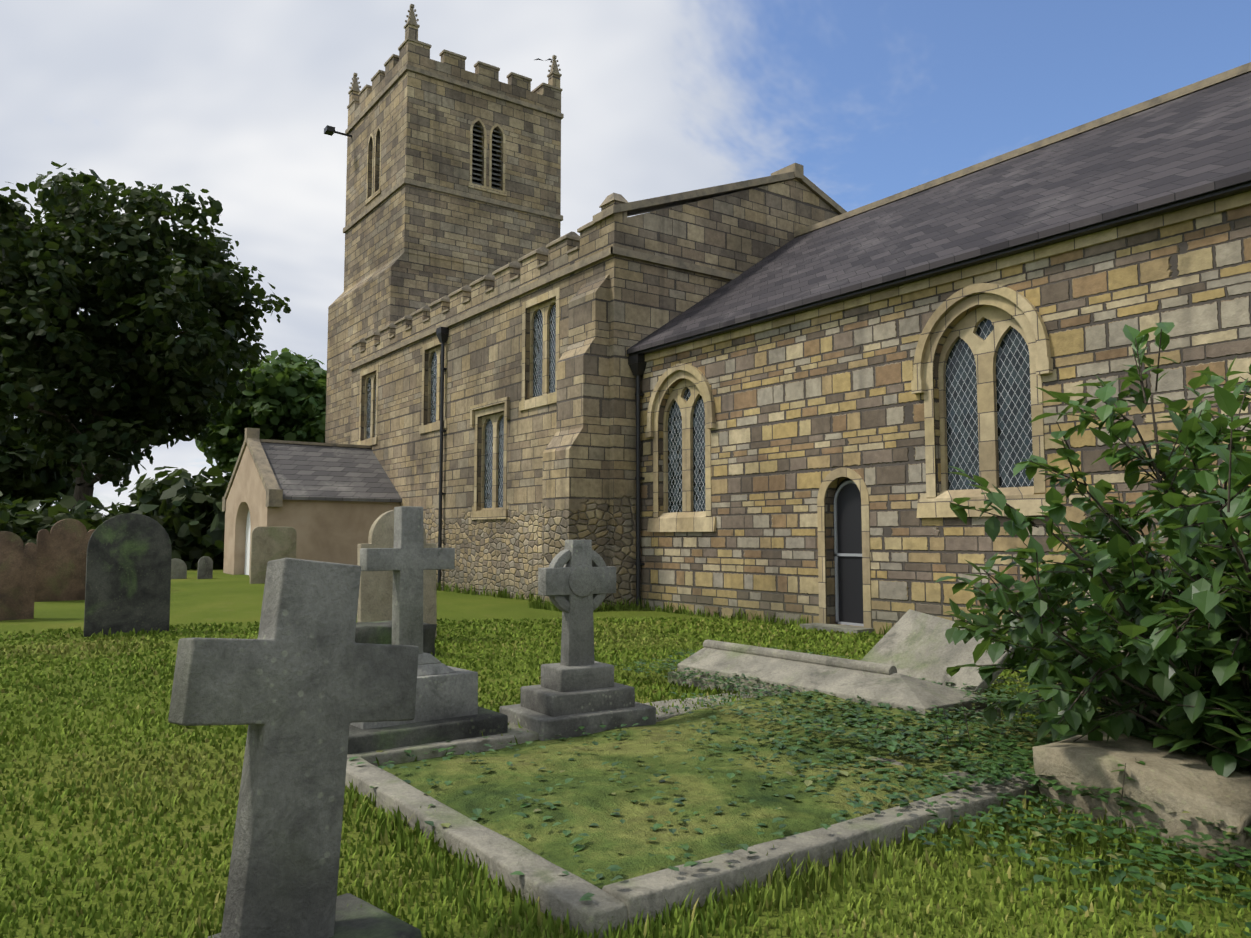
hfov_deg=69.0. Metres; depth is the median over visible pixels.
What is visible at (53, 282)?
tree
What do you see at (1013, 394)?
window glass
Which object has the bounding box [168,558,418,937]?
cross
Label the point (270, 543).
headstone
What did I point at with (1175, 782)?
fallen block
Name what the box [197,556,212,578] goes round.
headstone
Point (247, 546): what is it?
inner porch door
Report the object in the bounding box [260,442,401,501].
porch roof
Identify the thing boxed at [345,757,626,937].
kerb
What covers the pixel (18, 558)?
headstone
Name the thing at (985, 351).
tracery window
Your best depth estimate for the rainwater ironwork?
15.44 m
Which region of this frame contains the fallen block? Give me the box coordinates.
[1033,730,1250,868]
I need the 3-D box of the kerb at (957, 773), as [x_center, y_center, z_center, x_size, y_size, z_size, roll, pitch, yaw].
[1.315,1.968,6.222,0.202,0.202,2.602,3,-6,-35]
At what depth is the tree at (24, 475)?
59.02 m
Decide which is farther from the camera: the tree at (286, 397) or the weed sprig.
the tree at (286, 397)
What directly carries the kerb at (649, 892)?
on the lawn at (220, 597)
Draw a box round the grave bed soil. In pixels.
[383,691,1051,888]
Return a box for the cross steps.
[499,661,655,740]
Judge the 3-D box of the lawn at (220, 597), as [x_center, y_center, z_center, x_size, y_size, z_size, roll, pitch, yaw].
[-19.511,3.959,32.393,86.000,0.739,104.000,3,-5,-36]
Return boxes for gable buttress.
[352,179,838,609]
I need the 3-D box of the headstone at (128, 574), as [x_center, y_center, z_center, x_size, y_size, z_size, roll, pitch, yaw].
[-7.591,1.674,13.919,1.141,1.993,0.135,3,-8,-34]
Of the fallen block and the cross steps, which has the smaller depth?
the fallen block
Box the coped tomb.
[668,639,1000,719]
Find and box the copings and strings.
[222,4,1250,510]
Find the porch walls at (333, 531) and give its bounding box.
[223,446,399,576]
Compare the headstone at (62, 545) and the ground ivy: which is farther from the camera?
the headstone at (62, 545)
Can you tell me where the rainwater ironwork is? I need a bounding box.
[324,125,1250,605]
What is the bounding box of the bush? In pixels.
[934,322,1250,777]
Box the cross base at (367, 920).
[205,893,421,937]
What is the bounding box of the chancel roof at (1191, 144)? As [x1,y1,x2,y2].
[627,72,1250,353]
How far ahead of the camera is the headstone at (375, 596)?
13.20 m
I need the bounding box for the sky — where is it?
[0,0,1250,516]
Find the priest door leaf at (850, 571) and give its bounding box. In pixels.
[833,478,863,623]
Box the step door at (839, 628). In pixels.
[800,623,873,633]
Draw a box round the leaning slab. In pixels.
[861,609,1014,694]
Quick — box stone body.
[355,620,436,655]
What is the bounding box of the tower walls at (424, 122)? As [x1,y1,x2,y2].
[344,62,560,290]
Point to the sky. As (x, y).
(234, 100)
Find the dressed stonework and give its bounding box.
[357,118,1250,627]
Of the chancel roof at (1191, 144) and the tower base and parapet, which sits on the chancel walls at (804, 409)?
the chancel roof at (1191, 144)
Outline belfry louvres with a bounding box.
[370,124,501,194]
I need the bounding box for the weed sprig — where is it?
[873,683,1144,827]
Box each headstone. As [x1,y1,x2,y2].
[0,531,36,620]
[34,519,94,601]
[84,513,171,636]
[171,558,186,578]
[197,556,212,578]
[250,527,296,583]
[357,510,436,638]
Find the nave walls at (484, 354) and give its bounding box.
[350,255,729,607]
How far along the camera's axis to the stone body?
11.11 m
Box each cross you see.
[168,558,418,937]
[350,506,477,729]
[538,540,615,665]
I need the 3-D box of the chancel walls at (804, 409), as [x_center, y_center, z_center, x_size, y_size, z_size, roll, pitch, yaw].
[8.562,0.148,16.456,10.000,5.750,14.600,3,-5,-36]
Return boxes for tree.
[0,161,290,509]
[0,407,75,510]
[194,347,326,476]
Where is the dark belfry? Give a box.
[472,130,495,186]
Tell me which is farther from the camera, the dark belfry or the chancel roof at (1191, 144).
the dark belfry
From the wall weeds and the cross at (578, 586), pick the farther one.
the wall weeds
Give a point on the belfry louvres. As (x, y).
(478, 164)
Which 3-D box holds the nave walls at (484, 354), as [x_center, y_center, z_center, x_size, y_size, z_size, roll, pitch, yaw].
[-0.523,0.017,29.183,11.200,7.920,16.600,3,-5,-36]
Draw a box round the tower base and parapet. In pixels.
[325,24,560,443]
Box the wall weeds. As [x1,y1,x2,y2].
[436,581,890,634]
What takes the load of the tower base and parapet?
on the lawn at (220, 597)
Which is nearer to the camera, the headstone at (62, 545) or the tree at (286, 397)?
the headstone at (62, 545)
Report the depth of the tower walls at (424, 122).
36.53 m
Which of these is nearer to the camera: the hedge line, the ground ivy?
the ground ivy
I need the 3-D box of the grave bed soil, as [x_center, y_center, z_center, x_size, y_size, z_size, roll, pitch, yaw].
[0.809,1.838,5.899,4.320,0.191,2.820,3,-5,-36]
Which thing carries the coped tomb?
on the lawn at (220, 597)
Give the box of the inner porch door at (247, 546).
[245,510,250,574]
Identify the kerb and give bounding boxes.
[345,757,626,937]
[347,692,759,765]
[602,772,1039,928]
[866,757,992,786]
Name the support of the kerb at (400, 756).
on the lawn at (220, 597)
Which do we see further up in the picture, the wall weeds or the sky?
the sky
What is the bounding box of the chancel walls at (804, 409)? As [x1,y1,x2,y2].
[640,205,1250,651]
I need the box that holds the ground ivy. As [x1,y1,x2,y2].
[346,647,1250,935]
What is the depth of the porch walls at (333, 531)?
27.63 m
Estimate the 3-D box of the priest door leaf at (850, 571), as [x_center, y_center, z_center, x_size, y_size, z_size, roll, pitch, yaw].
[3.715,1.311,14.922,0.001,2.600,0.900,3,-5,-36]
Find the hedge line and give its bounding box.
[0,465,234,569]
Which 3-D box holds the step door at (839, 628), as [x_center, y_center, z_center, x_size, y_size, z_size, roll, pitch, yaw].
[3.382,2.604,14.585,0.420,0.170,1.200,3,-5,-36]
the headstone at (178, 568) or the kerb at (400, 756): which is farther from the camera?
the headstone at (178, 568)
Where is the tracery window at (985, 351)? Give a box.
[364,299,1028,512]
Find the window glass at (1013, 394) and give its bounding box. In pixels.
[366,303,1033,512]
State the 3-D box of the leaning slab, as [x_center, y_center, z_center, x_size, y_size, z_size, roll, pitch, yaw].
[2.822,1.795,8.440,1.001,0.101,1.362,-40,19,-18]
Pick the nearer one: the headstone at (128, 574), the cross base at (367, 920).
the cross base at (367, 920)
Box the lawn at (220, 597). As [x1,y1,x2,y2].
[0,569,1250,937]

